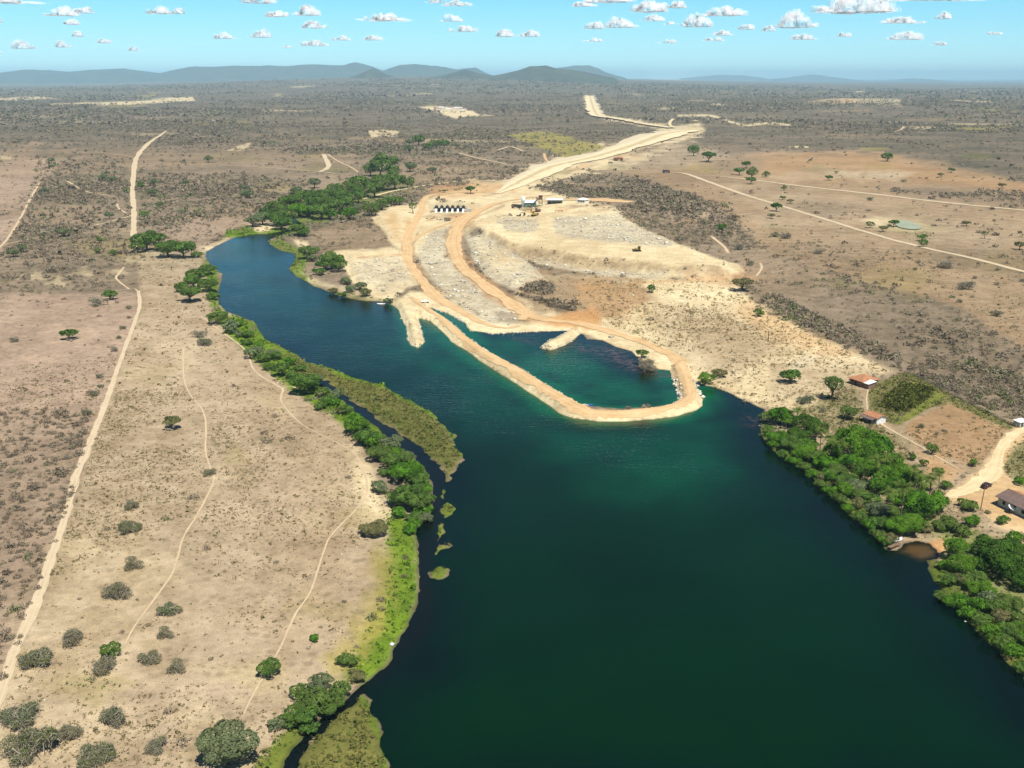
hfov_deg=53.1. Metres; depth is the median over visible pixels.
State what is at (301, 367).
leafy bush
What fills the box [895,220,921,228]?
pond
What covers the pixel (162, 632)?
thorny shrub
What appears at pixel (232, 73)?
hill
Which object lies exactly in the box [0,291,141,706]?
dirt road
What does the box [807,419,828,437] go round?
dense tree
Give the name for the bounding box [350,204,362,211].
broad tree
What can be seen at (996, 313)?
thorny shrub
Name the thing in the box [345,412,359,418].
leafy bush
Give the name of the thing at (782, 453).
leafy bush
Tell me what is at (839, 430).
dense tree
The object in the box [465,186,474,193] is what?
umbrella tree
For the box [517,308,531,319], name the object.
dirt road
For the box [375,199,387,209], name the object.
round tree
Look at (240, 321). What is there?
leafy bush
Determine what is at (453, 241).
dirt road
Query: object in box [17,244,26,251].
broad tree
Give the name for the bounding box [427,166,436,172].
broad tree
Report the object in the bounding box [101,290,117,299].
broad tree
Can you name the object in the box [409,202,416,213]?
slender tree
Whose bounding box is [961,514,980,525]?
leafy bush
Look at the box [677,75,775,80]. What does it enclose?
hill
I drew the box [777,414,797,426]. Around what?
broad tree
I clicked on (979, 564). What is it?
dense tree
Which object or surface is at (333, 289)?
leafy bush
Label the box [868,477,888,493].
dense tree
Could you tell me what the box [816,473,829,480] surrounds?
leafy bush
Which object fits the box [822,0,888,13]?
cloud
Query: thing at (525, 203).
crushing plant
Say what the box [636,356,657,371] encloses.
bare shrub
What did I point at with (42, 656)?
thorny shrub
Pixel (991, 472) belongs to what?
dirt road
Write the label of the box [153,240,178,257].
broad tree
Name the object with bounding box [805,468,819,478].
leafy bush
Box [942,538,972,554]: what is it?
dense tree
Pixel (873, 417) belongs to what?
tiled house
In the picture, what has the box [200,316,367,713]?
footpath
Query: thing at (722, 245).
footpath
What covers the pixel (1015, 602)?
leafy bush
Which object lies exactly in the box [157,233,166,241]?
broad tree
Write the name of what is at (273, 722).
leafy bush
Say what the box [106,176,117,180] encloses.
broad tree
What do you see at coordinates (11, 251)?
broad tree
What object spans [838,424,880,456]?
dense tree
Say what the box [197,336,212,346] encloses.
thorny shrub
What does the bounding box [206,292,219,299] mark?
leafy bush
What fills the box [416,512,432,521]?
leafy bush
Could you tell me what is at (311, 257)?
leafy bush
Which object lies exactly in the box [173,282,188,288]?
broad tree
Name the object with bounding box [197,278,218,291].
broad tree
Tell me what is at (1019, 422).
hut
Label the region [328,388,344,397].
leafy bush
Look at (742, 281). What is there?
umbrella tree
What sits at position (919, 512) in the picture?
dense tree
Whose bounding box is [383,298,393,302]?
leafy bush
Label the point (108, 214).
broad tree
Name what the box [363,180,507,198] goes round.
dirt road
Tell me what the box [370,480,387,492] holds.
leafy bush
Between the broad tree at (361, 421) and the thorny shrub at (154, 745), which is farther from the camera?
the broad tree at (361, 421)
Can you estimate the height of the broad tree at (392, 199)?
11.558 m
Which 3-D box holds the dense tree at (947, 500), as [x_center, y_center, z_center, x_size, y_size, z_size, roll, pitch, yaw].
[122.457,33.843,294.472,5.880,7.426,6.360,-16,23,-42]
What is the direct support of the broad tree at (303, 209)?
on the ground at (90, 614)
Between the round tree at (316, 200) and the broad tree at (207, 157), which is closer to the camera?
the round tree at (316, 200)
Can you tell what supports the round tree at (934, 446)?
on the ground at (90, 614)
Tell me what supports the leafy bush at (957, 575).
on the ground at (90, 614)
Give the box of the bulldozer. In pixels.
[632,246,640,251]
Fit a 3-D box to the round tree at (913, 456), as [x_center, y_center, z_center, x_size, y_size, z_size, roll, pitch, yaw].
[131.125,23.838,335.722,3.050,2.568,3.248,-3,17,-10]
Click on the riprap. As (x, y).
(679, 394)
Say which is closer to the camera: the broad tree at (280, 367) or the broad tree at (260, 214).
the broad tree at (280, 367)
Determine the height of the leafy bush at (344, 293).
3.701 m
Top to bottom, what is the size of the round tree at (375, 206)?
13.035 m
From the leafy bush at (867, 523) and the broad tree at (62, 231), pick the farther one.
the broad tree at (62, 231)
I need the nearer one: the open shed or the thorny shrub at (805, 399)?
the thorny shrub at (805, 399)
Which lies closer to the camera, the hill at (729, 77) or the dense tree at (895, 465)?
the dense tree at (895, 465)
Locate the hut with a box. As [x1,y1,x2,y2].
[1013,418,1023,427]
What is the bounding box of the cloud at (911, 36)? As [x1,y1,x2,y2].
[893,33,920,39]
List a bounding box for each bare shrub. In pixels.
[9,336,19,342]
[86,295,108,306]
[189,328,207,337]
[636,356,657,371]
[730,243,745,249]
[778,232,791,238]
[814,248,824,253]
[937,260,953,268]
[956,279,976,289]
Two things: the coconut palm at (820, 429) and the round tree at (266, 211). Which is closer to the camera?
the coconut palm at (820, 429)
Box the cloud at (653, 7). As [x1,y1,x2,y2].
[635,3,663,11]
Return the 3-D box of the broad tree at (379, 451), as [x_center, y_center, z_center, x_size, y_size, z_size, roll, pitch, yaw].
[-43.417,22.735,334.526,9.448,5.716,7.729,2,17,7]
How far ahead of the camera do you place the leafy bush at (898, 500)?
299.15 m
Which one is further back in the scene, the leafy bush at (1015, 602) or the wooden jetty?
the wooden jetty
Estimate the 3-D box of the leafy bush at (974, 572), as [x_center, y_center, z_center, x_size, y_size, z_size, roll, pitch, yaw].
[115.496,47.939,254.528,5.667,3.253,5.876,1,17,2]
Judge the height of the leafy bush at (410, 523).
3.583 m
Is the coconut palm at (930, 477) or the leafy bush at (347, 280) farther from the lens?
the leafy bush at (347, 280)
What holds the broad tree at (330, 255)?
on the ground at (90, 614)
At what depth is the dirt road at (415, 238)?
822.94 m
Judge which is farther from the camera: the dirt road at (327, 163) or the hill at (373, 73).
the hill at (373, 73)
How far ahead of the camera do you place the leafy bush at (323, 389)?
402.04 m
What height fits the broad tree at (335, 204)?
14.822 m
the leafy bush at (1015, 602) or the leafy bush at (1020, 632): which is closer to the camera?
the leafy bush at (1020, 632)
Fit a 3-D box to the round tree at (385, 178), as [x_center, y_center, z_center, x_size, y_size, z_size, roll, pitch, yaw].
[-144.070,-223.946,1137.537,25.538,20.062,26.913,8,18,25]
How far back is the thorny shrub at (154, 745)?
190.06 m
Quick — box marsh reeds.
[1,224,1023,767]
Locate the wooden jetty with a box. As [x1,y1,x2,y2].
[887,542,900,550]
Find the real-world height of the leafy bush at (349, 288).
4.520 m
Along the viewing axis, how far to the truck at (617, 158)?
1547.78 m
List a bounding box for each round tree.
[109,249,116,255]
[137,181,144,186]
[138,211,149,218]
[256,657,281,676]
[259,207,276,213]
[263,200,287,212]
[302,189,322,213]
[311,188,331,199]
[326,183,339,189]
[328,187,352,198]
[330,256,347,271]
[332,189,352,209]
[338,181,351,191]
[346,182,364,193]
[349,175,367,186]
[351,186,366,202]
[361,177,380,192]
[361,202,380,214]
[363,163,375,175]
[369,152,392,173]
[371,174,392,190]
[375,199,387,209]
[384,165,399,173]
[385,156,399,164]
[388,169,405,188]
[400,176,414,187]
[423,143,432,149]
[429,139,442,146]
[438,140,449,147]
[647,283,655,292]
[687,145,699,155]
[716,224,726,229]
[746,166,758,176]
[753,307,764,315]
[840,405,858,418]
[881,152,893,160]
[907,453,916,459]
[919,237,928,245]
[919,459,928,466]
[926,443,938,453]
[931,467,943,475]
[969,458,977,464]
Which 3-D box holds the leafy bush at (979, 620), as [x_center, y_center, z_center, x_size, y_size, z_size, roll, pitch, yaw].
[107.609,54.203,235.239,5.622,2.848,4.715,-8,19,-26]
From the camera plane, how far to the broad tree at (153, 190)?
1081.08 m
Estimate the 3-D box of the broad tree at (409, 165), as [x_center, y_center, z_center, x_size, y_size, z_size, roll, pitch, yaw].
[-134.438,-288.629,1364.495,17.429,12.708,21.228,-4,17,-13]
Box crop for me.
[878,381,935,411]
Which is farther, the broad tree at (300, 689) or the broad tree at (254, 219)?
the broad tree at (254, 219)
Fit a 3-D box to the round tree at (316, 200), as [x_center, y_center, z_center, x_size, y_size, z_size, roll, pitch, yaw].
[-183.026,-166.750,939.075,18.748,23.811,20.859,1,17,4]
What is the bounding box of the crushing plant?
[521,195,542,206]
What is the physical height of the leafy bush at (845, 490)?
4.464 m
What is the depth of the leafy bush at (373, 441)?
345.09 m
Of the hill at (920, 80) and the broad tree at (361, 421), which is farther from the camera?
the hill at (920, 80)
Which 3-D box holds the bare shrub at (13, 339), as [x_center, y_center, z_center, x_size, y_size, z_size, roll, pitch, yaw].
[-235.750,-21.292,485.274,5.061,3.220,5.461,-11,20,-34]
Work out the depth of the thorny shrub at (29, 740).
188.45 m
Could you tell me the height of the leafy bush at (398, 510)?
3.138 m
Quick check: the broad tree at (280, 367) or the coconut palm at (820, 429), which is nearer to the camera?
the coconut palm at (820, 429)
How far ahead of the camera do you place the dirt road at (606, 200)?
985.33 m
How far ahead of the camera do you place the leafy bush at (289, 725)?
196.42 m
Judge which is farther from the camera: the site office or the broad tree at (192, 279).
the site office
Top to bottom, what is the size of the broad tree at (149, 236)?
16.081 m
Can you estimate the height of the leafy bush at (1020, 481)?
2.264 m
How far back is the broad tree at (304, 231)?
807.24 m
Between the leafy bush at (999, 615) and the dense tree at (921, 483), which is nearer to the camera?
the leafy bush at (999, 615)
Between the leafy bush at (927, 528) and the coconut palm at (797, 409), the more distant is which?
the coconut palm at (797, 409)
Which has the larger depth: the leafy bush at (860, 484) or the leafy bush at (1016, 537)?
the leafy bush at (860, 484)
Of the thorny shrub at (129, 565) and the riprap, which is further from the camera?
the riprap
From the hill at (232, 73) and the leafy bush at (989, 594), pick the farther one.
the hill at (232, 73)
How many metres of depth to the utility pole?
295.79 m
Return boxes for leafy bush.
[99,641,120,656]
[190,251,203,257]
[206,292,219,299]
[206,312,226,323]
[222,319,239,332]
[234,331,242,336]
[235,319,243,324]
[240,338,252,344]
[241,330,254,337]
[243,345,264,356]
[253,342,264,346]
[254,352,270,361]
[260,362,274,369]
[265,349,279,355]
[267,717,285,730]
[268,351,282,359]
[277,713,297,728]
[282,357,295,363]
[285,371,297,377]
[293,364,307,370]
[307,255,317,260]
[309,634,318,641]
[312,268,325,274]
[313,401,326,408]
[314,387,331,395]
[321,394,336,403]
[324,397,340,405]
[327,287,337,292]
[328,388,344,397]
[328,680,351,696]
[334,652,358,664]
[336,291,346,296]
[338,404,353,412]
[340,277,351,284]
[345,285,355,291]
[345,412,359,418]
[348,668,365,680]
[357,519,388,535]
[359,287,371,295]
[364,433,384,445]
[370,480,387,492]
[377,469,389,475]
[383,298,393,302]
[391,445,402,453]
[391,506,405,516]
[397,451,413,462]
[399,451,416,459]
[402,518,421,530]
[403,527,415,534]
[404,511,421,519]
[406,459,424,470]
[408,471,429,480]
[408,473,428,483]
[413,504,433,512]
[416,483,432,492]
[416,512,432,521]
[711,368,727,376]
[762,425,774,432]
[765,430,787,442]
[766,440,778,447]
[776,449,789,457]
[780,434,804,449]
[784,456,801,463]
[791,444,816,458]
[795,461,811,470]
[798,438,819,447]
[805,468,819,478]
[806,449,827,462]
[812,454,841,467]
[813,479,829,487]
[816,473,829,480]
[821,486,839,494]
[822,463,848,476]
[822,468,836,480]
[828,453,848,462]
[830,493,848,502]
[833,471,858,483]
[836,482,853,495]
[841,503,854,512]
[846,479,865,491]
[850,510,867,521]
[851,487,870,496]
[852,496,864,508]
[857,478,873,488]
[859,492,882,503]
[860,519,876,528]
[863,501,890,516]
[868,529,885,537]
[869,515,887,527]
[876,535,894,544]
[879,503,902,517]
[881,532,899,543]
[884,515,910,533]
[885,493,904,504]
[900,512,928,532]
[921,524,933,531]
[931,520,945,531]
[933,590,946,599]
[935,560,949,568]
[937,515,957,528]
[939,572,959,585]
[940,480,952,487]
[941,595,957,606]
[950,593,969,606]
[951,523,971,535]
[954,573,967,583]
[956,605,979,618]
[957,498,978,510]
[958,574,980,586]
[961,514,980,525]
[964,568,987,580]
[964,580,998,594]
[966,597,989,609]
[971,611,994,625]
[976,590,996,606]
[978,623,1002,638]
[985,598,1010,610]
[992,608,1010,622]
[993,593,1023,610]
[993,633,1015,648]
[996,515,1010,523]
[997,620,1023,635]
[1000,641,1023,656]
[1005,530,1023,541]
[1007,611,1023,621]
[1011,660,1023,673]
[1013,620,1023,634]
[1014,477,1023,484]
[1015,630,1023,644]
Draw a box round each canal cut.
[495,129,702,192]
[584,95,669,126]
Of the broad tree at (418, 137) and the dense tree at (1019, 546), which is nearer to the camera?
the dense tree at (1019, 546)
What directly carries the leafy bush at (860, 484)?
on the ground at (90, 614)
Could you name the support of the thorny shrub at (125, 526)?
on the ground at (90, 614)
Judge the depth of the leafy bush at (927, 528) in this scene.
281.26 m
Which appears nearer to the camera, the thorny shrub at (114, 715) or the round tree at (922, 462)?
the thorny shrub at (114, 715)
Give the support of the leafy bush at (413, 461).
on the ground at (90, 614)
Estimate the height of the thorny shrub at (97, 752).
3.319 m
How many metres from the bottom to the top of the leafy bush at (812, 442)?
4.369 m
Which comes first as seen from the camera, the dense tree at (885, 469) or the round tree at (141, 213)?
the dense tree at (885, 469)
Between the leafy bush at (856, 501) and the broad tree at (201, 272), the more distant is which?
the broad tree at (201, 272)
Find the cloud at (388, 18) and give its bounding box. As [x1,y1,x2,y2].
[363,15,405,20]
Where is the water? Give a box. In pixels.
[206,215,1023,767]
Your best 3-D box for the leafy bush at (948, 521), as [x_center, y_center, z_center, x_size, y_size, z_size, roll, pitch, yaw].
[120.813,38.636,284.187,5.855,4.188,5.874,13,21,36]
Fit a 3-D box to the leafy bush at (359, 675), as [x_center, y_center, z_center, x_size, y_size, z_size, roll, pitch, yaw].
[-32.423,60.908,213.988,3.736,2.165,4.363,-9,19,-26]
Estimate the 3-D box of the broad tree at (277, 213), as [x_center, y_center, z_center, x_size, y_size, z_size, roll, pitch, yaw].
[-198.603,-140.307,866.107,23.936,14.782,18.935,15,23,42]
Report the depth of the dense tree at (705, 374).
418.76 m
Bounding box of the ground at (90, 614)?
[0,76,1023,767]
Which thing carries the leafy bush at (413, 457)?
on the ground at (90, 614)
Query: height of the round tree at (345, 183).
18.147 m
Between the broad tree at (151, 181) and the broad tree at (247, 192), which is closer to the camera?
the broad tree at (247, 192)
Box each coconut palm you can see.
[790,406,805,425]
[816,426,829,449]
[817,431,836,440]
[824,437,841,454]
[835,437,850,461]
[870,453,887,472]
[873,484,897,504]
[879,453,896,463]
[884,478,918,515]
[894,451,908,464]
[902,464,924,486]
[906,467,928,489]
[920,472,941,493]
[929,467,945,489]
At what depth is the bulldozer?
698.08 m
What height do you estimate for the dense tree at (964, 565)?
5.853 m
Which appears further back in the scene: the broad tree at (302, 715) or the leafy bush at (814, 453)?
the leafy bush at (814, 453)
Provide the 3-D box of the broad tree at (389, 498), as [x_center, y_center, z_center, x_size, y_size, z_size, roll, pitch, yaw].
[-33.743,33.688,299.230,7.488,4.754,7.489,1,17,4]
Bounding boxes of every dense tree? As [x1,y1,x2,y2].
[698,371,715,384]
[787,426,812,439]
[792,413,820,431]
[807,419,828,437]
[821,439,842,454]
[834,433,848,442]
[837,428,860,444]
[837,453,863,470]
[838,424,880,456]
[850,438,879,458]
[850,463,871,479]
[855,456,879,471]
[862,432,894,457]
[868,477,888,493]
[869,464,900,485]
[878,452,904,464]
[886,476,906,493]
[887,462,910,477]
[897,469,921,485]
[898,488,916,499]
[902,501,929,518]
[903,489,945,519]
[911,474,931,490]
[930,489,949,512]
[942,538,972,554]
[945,552,976,572]
[968,554,992,571]
[971,533,1015,562]
[984,545,1023,577]
[1003,568,1023,589]
[1005,541,1023,558]
[1016,555,1023,569]
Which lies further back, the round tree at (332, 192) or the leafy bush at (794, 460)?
the round tree at (332, 192)
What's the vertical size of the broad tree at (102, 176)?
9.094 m
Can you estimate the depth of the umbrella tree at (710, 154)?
1513.46 m
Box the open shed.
[546,198,562,203]
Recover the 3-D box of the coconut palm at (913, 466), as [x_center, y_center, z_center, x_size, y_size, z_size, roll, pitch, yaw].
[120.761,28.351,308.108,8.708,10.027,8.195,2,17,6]
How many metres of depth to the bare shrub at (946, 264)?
673.45 m
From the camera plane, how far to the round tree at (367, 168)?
1308.64 m
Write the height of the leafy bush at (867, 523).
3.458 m
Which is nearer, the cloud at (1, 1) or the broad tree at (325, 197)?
the broad tree at (325, 197)
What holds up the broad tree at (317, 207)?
on the ground at (90, 614)
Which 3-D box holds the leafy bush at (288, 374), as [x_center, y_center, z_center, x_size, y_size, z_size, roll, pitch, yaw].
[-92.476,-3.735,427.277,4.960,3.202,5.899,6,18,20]
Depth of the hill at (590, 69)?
22819.34 m
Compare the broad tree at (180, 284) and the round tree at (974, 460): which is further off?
the broad tree at (180, 284)
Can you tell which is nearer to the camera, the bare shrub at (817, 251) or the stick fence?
the stick fence
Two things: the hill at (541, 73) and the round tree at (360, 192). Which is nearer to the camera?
the round tree at (360, 192)
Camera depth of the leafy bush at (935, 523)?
282.57 m
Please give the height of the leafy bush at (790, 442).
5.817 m
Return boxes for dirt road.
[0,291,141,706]
[130,131,165,250]
[234,165,336,173]
[320,154,330,171]
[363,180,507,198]
[401,192,520,327]
[404,218,458,244]
[409,194,695,418]
[517,198,633,202]
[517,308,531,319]
[631,172,1023,271]
[704,175,1023,210]
[942,427,1023,498]
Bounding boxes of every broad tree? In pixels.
[6,249,19,256]
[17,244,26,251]
[57,228,70,235]
[97,174,106,179]
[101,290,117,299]
[104,211,113,217]
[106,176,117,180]
[128,242,145,252]
[129,230,160,250]
[147,188,159,195]
[149,178,158,185]
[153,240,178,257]
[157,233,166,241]
[170,241,196,257]
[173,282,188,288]
[181,180,189,185]
[183,274,202,286]
[184,267,209,281]
[194,717,260,765]
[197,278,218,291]
[200,264,217,270]
[203,155,213,161]
[238,184,249,190]
[239,189,253,197]
[243,216,262,226]
[252,211,268,224]
[264,210,289,225]
[269,216,292,229]
[271,361,290,375]
[277,193,302,208]
[282,210,295,219]
[282,699,318,723]
[287,224,308,235]
[288,203,306,216]
[288,373,320,393]
[289,683,310,699]
[290,186,303,191]
[291,189,310,199]
[294,686,334,713]
[296,228,310,236]
[298,206,312,217]
[298,245,319,255]
[298,720,320,733]
[307,178,320,187]
[307,203,334,218]
[307,672,334,688]
[308,194,333,211]
[314,259,329,269]
[316,693,346,715]
[318,250,343,268]
[322,199,343,209]
[323,211,336,219]
[340,207,356,219]
[343,416,369,431]
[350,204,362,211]
[353,282,367,289]
[354,428,379,444]
[364,182,384,197]
[365,444,392,460]
[378,434,403,447]
[379,451,404,464]
[384,196,399,205]
[385,490,404,505]
[388,462,421,482]
[391,483,427,506]
[396,196,405,204]
[404,144,414,149]
[404,493,432,509]
[405,163,416,171]
[412,135,424,144]
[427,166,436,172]
[760,412,777,422]
[768,407,792,423]
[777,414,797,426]
[779,369,800,383]
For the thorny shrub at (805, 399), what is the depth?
392.64 m
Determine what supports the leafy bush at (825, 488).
on the ground at (90, 614)
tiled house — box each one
[847,374,879,388]
[859,410,887,424]
[995,488,1023,517]
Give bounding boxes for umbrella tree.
[58,329,78,339]
[162,416,180,428]
[175,286,201,301]
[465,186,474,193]
[636,349,648,357]
[701,151,716,161]
[731,277,753,290]
[733,168,744,174]
[741,161,750,164]
[745,177,756,181]
[770,202,782,211]
[888,220,899,226]
[916,234,927,238]
[1014,241,1023,249]
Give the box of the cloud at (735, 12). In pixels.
[705,8,739,15]
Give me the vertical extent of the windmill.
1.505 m
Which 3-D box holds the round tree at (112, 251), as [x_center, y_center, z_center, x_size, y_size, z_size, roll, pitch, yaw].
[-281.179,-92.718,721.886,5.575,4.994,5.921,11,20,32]
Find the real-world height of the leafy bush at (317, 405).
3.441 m
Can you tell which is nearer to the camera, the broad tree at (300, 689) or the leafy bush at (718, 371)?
the broad tree at (300, 689)
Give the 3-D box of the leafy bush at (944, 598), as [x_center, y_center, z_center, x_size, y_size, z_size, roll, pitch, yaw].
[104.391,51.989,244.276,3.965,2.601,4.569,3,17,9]
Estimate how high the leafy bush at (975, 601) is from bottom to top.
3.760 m
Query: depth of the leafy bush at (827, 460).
326.88 m
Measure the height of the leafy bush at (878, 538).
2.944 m
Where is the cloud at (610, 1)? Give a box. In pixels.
[588,0,627,2]
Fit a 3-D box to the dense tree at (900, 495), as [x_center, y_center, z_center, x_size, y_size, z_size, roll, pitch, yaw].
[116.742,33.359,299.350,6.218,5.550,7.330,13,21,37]
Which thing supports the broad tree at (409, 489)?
on the ground at (90, 614)
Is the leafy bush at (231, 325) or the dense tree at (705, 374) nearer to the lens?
the dense tree at (705, 374)
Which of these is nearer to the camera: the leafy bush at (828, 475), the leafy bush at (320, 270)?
the leafy bush at (828, 475)
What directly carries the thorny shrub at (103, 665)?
on the ground at (90, 614)
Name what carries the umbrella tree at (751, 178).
on the ground at (90, 614)
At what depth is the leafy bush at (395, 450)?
338.43 m
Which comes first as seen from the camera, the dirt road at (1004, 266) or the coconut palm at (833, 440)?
the coconut palm at (833, 440)
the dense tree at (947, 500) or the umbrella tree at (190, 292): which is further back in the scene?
the umbrella tree at (190, 292)
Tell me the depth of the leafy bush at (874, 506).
289.73 m
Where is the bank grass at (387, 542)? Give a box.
[79,196,1023,765]
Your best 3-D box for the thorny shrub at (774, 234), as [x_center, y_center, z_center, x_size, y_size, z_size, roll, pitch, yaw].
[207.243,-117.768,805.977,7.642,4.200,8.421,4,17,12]
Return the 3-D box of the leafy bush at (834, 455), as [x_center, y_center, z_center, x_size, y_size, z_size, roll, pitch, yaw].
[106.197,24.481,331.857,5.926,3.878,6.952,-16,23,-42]
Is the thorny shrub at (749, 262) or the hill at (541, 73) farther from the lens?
the hill at (541, 73)
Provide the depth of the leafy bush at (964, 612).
237.83 m
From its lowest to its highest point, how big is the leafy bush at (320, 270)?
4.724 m
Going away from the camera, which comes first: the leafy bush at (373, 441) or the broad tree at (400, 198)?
the leafy bush at (373, 441)
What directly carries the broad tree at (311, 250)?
on the ground at (90, 614)
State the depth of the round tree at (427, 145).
1753.26 m
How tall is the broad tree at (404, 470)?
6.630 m
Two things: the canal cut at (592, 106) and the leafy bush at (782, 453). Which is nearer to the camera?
the leafy bush at (782, 453)
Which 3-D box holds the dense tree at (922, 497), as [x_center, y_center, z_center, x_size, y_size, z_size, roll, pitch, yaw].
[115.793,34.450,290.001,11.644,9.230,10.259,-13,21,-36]
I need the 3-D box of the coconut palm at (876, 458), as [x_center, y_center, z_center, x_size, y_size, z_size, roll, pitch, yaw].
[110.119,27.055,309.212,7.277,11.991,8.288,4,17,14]
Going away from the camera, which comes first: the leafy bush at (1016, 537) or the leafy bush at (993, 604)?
the leafy bush at (993, 604)
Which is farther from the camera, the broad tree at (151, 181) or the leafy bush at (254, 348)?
the broad tree at (151, 181)
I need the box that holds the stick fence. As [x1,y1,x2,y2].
[905,371,1016,426]
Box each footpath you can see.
[0,182,40,247]
[67,181,129,214]
[115,267,128,288]
[125,348,214,643]
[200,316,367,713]
[327,154,357,171]
[460,153,507,164]
[711,237,729,252]
[756,263,762,275]
[881,423,959,468]
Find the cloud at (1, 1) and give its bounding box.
[0,0,34,3]
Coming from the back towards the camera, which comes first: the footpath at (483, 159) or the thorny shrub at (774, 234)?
the footpath at (483, 159)
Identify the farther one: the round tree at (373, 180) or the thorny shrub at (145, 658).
the round tree at (373, 180)
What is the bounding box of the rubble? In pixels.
[31,204,925,715]
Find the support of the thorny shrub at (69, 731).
on the ground at (90, 614)
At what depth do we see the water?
249.99 m
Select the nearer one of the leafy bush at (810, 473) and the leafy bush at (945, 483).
the leafy bush at (945, 483)
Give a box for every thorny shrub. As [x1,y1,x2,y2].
[0,695,43,731]
[0,719,64,766]
[17,645,56,671]
[56,722,84,741]
[61,626,84,648]
[73,740,118,767]
[81,408,92,414]
[86,388,100,395]
[90,654,116,676]
[98,703,126,729]
[100,579,133,600]
[117,519,141,535]
[123,556,143,571]
[124,499,139,509]
[136,649,162,664]
[143,733,168,755]
[155,601,182,617]
[156,625,173,640]
[166,658,186,673]
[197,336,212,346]
[202,468,216,475]
[746,259,754,265]
[770,232,778,236]
[797,394,813,405]
[819,406,827,412]
[989,310,1003,316]
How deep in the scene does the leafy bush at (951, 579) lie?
252.55 m
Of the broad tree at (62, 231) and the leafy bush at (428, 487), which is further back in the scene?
the broad tree at (62, 231)
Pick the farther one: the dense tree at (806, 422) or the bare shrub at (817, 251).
the bare shrub at (817, 251)
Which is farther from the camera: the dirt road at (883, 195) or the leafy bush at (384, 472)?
the dirt road at (883, 195)
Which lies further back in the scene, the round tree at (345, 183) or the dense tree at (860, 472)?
the round tree at (345, 183)
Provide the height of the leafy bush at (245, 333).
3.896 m
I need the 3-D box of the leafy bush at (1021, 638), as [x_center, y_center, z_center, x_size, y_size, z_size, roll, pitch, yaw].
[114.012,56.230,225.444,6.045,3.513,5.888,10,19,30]
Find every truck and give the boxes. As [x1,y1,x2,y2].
[511,204,521,207]
[614,157,622,160]
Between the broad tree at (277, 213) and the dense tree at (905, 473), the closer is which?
the dense tree at (905, 473)
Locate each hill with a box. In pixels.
[0,62,382,83]
[349,68,393,77]
[381,64,489,75]
[431,69,491,78]
[481,66,619,83]
[557,65,627,79]
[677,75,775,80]
[772,74,862,80]
[881,78,945,81]
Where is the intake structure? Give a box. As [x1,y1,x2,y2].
[433,205,470,212]
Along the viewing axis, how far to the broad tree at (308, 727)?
195.81 m
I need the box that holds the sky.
[0,0,1023,79]
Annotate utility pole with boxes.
[980,483,986,510]
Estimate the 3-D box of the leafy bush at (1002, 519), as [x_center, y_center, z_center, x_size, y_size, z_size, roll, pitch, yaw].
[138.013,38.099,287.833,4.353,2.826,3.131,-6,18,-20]
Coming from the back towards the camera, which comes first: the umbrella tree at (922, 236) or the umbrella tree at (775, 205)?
the umbrella tree at (775, 205)
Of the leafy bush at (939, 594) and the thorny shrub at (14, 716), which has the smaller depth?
the thorny shrub at (14, 716)
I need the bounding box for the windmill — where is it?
[980,482,992,488]
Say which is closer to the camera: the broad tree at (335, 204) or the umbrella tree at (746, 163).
the broad tree at (335, 204)
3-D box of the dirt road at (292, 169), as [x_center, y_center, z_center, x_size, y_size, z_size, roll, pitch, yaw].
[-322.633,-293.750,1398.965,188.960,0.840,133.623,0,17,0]
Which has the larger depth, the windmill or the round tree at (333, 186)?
the round tree at (333, 186)
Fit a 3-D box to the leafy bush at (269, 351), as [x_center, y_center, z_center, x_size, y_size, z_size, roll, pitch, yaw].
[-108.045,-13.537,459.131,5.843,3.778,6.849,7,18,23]
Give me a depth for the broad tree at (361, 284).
601.18 m
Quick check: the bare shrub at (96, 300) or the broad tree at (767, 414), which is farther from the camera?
the bare shrub at (96, 300)
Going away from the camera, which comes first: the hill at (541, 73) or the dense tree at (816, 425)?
the dense tree at (816, 425)
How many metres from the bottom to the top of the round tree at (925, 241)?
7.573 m
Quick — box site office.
[577,198,588,202]
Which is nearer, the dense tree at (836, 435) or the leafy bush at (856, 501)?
the leafy bush at (856, 501)
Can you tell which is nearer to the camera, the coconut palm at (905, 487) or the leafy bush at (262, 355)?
the coconut palm at (905, 487)
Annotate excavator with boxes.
[524,208,538,216]
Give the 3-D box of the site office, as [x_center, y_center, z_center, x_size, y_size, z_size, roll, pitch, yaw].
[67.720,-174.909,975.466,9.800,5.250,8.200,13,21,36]
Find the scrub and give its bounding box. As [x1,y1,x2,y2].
[0,78,1023,748]
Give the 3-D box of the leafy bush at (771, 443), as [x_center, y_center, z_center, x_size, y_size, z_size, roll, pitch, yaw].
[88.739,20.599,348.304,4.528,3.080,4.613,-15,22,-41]
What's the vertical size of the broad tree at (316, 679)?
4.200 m
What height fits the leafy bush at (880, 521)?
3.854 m
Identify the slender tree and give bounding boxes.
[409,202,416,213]
[823,375,843,398]
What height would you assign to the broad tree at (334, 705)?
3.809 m
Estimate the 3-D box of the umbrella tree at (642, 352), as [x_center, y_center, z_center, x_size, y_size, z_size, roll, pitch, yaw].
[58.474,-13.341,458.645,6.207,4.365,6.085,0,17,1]
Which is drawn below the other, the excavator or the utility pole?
the utility pole
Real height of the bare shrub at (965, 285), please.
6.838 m
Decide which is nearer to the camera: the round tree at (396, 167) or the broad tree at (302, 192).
the broad tree at (302, 192)
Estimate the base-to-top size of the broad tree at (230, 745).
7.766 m
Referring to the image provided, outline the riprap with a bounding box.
[397,304,705,403]

